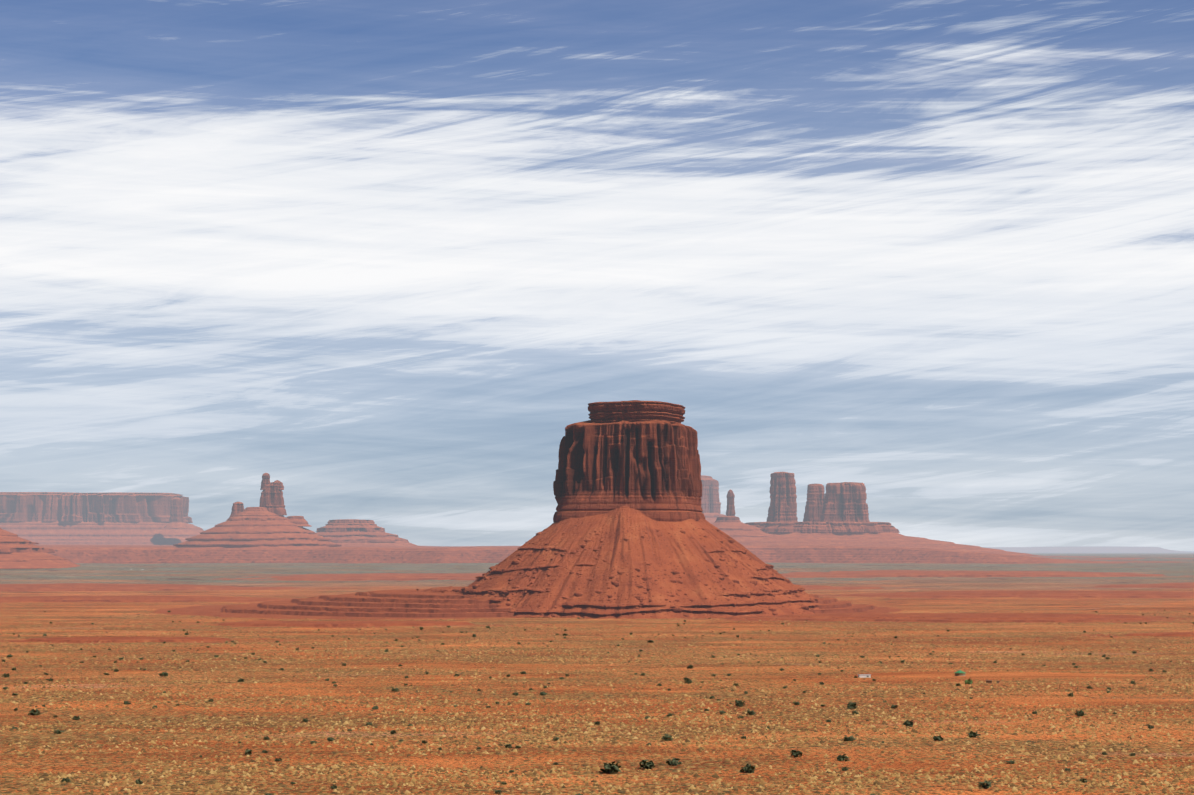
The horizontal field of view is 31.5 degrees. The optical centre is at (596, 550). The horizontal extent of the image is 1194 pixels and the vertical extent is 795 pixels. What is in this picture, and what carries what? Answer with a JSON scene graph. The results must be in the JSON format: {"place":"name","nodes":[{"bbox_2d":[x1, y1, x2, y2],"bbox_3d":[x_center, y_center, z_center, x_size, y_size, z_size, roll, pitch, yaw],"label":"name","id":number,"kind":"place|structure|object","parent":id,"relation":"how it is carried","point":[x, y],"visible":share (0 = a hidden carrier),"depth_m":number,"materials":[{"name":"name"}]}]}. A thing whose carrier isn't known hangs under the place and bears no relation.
{"place":"outdoors","nodes":[
{"label":"outdoors","id":0,"kind":"place"},
{"bbox_2d":[152,587,901,619],"bbox_3d":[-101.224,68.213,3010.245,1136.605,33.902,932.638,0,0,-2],"label":"butte platform terrace","id":1,"kind":"structure","parent":0,"point":[403,604],"depth_m":2736.03,"materials":[{"name":"red stone"}]},
{"bbox_2d":[458,400,823,618],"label":"butte","id":2,"kind":"object","parent":1,"relation":"on","point":[634,465],"visible":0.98,"depth_m":2762.94,"materials":[{"name":"red stone"}]},
{"bbox_2d":[0,551,1193,794],"bbox_3d":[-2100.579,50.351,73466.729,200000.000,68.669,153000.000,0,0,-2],"label":"desert ground","id":3,"kind":"structure","parent":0,"point":[862,753],"depth_m":1262.10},
{"bbox_2d":[0,528,79,568],"bbox_3d":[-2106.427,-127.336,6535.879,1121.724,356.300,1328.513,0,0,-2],"label":"talus slope","id":4,"kind":"structure","parent":3,"relation":"on","point":[16,552],"depth_m":6225.93,"materials":[{"name":"red stone"}]},
{"bbox_2d":[0,596,294,602],"bbox_3d":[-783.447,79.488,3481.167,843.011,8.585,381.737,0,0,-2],"label":"ground strip","id":5,"kind":"object","parent":3,"relation":"on","point":[121,599],"visible":0.79,"depth_m":3417.83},
{"bbox_2d":[0,636,298,643],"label":"ground strip","id":6,"kind":"object","parent":3,"relation":"on","point":[80,640],"visible":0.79,"depth_m":1911.15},
{"bbox_2d":[0,583,346,591],"bbox_3d":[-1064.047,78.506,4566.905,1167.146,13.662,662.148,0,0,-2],"label":"ground strip","id":7,"kind":"object","parent":3,"relation":"on","point":[86,587],"visible":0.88,"depth_m":4476.00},
{"bbox_2d":[144,620,549,627],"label":"ground strip","id":8,"kind":"object","parent":3,"relation":"on","point":[343,624],"visible":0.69,"depth_m":2330.14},
{"bbox_2d":[214,573,787,580],"bbox_3d":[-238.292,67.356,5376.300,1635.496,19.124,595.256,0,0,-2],"label":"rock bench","id":9,"kind":"object","parent":3,"relation":"on","point":[388,576],"visible":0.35,"depth_m":5274.98,"materials":[{"name":"red stone"}]},
{"bbox_2d":[0,611,1193,794],"bbox_3d":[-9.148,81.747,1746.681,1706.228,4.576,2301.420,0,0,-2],"label":"grass tufts","id":10,"kind":"object","parent":3,"relation":"on","point":[1153,772],"depth_m":990.38,"materials":[{"name":"plant"}]},
{"bbox_2d":[2,610,1193,794],"bbox_3d":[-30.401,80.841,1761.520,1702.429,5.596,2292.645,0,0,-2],"label":"desert shrubs","id":11,"kind":"object","parent":3,"relation":"on","point":[614,768],"visible":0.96,"depth_m":1057.14,"materials":[{"name":"green plant"}]},
{"bbox_2d":[416,527,817,616],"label":"talus boulders","id":12,"kind":"object","parent":3,"relation":"on","point":[645,578],"visible":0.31,"depth_m":2697.47,"materials":[{"name":"red stone"}]},
{"bbox_2d":[858,674,870,677],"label":"trailer shed","id":13,"kind":"structure","parent":3,"relation":"on","point":[864,675],"depth_m":1360.82,"materials":[{"name":"metal"}]},
{"bbox_2d":[800,585,931,589],"bbox_3d":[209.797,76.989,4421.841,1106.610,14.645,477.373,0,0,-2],"label":"ground strip","id":14,"kind":"object","parent":3,"relation":"on","point":[813,587],"visible":0.06,"depth_m":4388.01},
{"bbox_2d":[670,613,1189,623],"bbox_3d":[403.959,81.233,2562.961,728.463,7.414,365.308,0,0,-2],"label":"ground strip","id":15,"kind":"object","parent":3,"relation":"on","point":[984,618],"visible":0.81,"depth_m":2516.59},
{"bbox_2d":[954,670,965,675],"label":"hogan house","id":16,"kind":"structure","parent":3,"relation":"on","point":[959,673],"depth_m":1377.48,"materials":[{"name":"green"}]},
{"bbox_2d":[965,678,972,683],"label":"yard tree","id":17,"kind":"object","parent":3,"relation":"on","point":[968,681],"visible":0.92,"depth_m":1293.68,"materials":[{"name":"green plant"}]},
{"bbox_2d":[782,570,1188,578],"bbox_3d":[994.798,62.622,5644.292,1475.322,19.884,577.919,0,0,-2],"label":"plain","id":18,"kind":"structure","parent":3,"relation":"on","point":[897,573],"depth_m":5518.28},
{"bbox_2d":[818,591,1193,598],"bbox_3d":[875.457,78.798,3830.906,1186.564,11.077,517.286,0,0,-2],"label":"ground strip","id":19,"kind":"object","parent":3,"relation":"on","point":[1064,594],"visible":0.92,"depth_m":3709.22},
{"bbox_2d":[1064,632,1193,637],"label":"ground strip","id":20,"kind":"object","parent":3,"relation":"on","point":[1174,634],"visible":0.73,"depth_m":2038.92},
{"bbox_2d":[1082,695,1192,699],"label":"ground strip","id":21,"kind":"object","parent":3,"relation":"on","point":[1185,698],"visible":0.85,"depth_m":1166.76,"materials":[{"name":"brown stone"}]},
{"bbox_2d":[1090,582,1193,587],"bbox_3d":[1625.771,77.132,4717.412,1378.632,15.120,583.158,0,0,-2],"label":"ground strip","id":22,"kind":"object","parent":3,"relation":"on","point":[1178,585],"visible":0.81,"depth_m":4705.87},
{"bbox_2d":[0,0,1193,550],"label":"sky","id":23,"kind":"structure","parent":0,"point":[377,260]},
{"bbox_2d":[36,544,1193,563],"bbox_3d":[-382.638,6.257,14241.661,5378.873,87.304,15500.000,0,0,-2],"label":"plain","id":24,"kind":"structure","parent":0,"point":[142,554],"depth_m":7463.85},
{"bbox_2d":[0,492,203,544],"bbox_3d":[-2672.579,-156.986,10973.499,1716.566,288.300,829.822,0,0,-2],"label":"long mesa","id":25,"kind":"structure","parent":24,"relation":"on","point":[69,518],"depth_m":10742.25,"materials":[{"name":"red stone"}]},
{"bbox_2d":[164,497,188,527],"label":"rock pillar","id":26,"kind":"structure","parent":25,"relation":"on","point":[176,516],"depth_m":10629.25,"materials":[{"name":"red stone"}]},
{"bbox_2d":[173,507,340,549],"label":"talus slope","id":27,"kind":"structure","parent":24,"relation":"on","point":[255,528],"depth_m":7776.45,"materials":[{"name":"red stone"}]},
{"bbox_2d":[229,502,243,517],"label":"rock knob","id":28,"kind":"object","parent":27,"relation":"on","point":[237,507],"depth_m":7951.36,"materials":[{"name":"red stone"}]},
{"bbox_2d":[259,482,286,514],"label":"rock tower","id":29,"kind":"structure","parent":27,"relation":"on","point":[271,499],"depth_m":7934.68,"materials":[{"name":"red stone"}]},
{"bbox_2d":[260,473,270,489],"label":"rock spire","id":30,"kind":"structure","parent":29,"relation":"on","point":[265,481],"depth_m":7948.52,"materials":[{"name":"red stone"}]},
{"bbox_2d":[273,480,283,489],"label":"rock spire","id":31,"kind":"structure","parent":29,"relation":"on","point":[278,483],"depth_m":7954.85,"materials":[{"name":"red stone"}]},
{"bbox_2d":[287,516,311,526],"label":"rock ledge","id":32,"kind":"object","parent":27,"relation":"on","point":[299,521],"depth_m":7939.80,"materials":[{"name":"red stone"}]},
{"bbox_2d":[316,519,420,546],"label":"butte","id":33,"kind":"object","parent":24,"relation":"on","point":[342,532],"visible":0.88,"depth_m":9036.28,"materials":[{"name":"red stone"}]},
{"bbox_2d":[740,522,1038,555],"bbox_3d":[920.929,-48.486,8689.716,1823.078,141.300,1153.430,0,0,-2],"label":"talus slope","id":34,"kind":"structure","parent":24,"relation":"on","point":[885,534],"depth_m":8474.08,"materials":[{"name":"red stone"}]},
{"bbox_2d":[711,516,772,542],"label":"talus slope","id":35,"kind":"structure","parent":34,"relation":"on","point":[735,528],"depth_m":8457.14,"materials":[{"name":"red stone"}]},
{"bbox_2d":[726,490,734,515],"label":"needle","id":36,"kind":"object","parent":35,"relation":"on","point":[730,510],"visible":0.77,"depth_m":8565.75,"materials":[{"name":"red stone"}]},
{"bbox_2d":[766,472,797,521],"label":"tall pillar","id":37,"kind":"structure","parent":34,"relation":"on","point":[783,503],"depth_m":8580.74,"materials":[{"name":"red stone"}]},
{"bbox_2d":[803,484,824,521],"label":"rock tower","id":38,"kind":"structure","parent":34,"relation":"on","point":[815,502],"depth_m":8597.20,"materials":[{"name":"red stone"}]},
{"bbox_2d":[822,482,869,521],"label":"butte","id":39,"kind":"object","parent":34,"relation":"on","point":[845,501],"visible":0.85,"depth_m":8580.32,"materials":[{"name":"red stone"}]},
{"bbox_2d":[701,475,741,522],"bbox_3d":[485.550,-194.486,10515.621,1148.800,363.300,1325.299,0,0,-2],"label":"rock tower","id":40,"kind":"structure","parent":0,"point":[710,505],"depth_m":10396.72,"materials":[{"name":"red stone"}]},
{"bbox_2d":[982,547,1193,552],"bbox_3d":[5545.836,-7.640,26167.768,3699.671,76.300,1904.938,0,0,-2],"label":"horizon mesa","id":41,"kind":"structure","parent":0,"point":[1085,550],"depth_m":25445.44,"materials":[{"name":"stone"}]},
{"bbox_2d":[1069,546,1167,549],"bbox_3d":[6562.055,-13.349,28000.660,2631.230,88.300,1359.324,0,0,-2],"label":"horizon mesa","id":42,"kind":"structure","parent":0,"point":[1107,546],"depth_m":27812.07,"materials":[{"name":"stone"}]}
]}

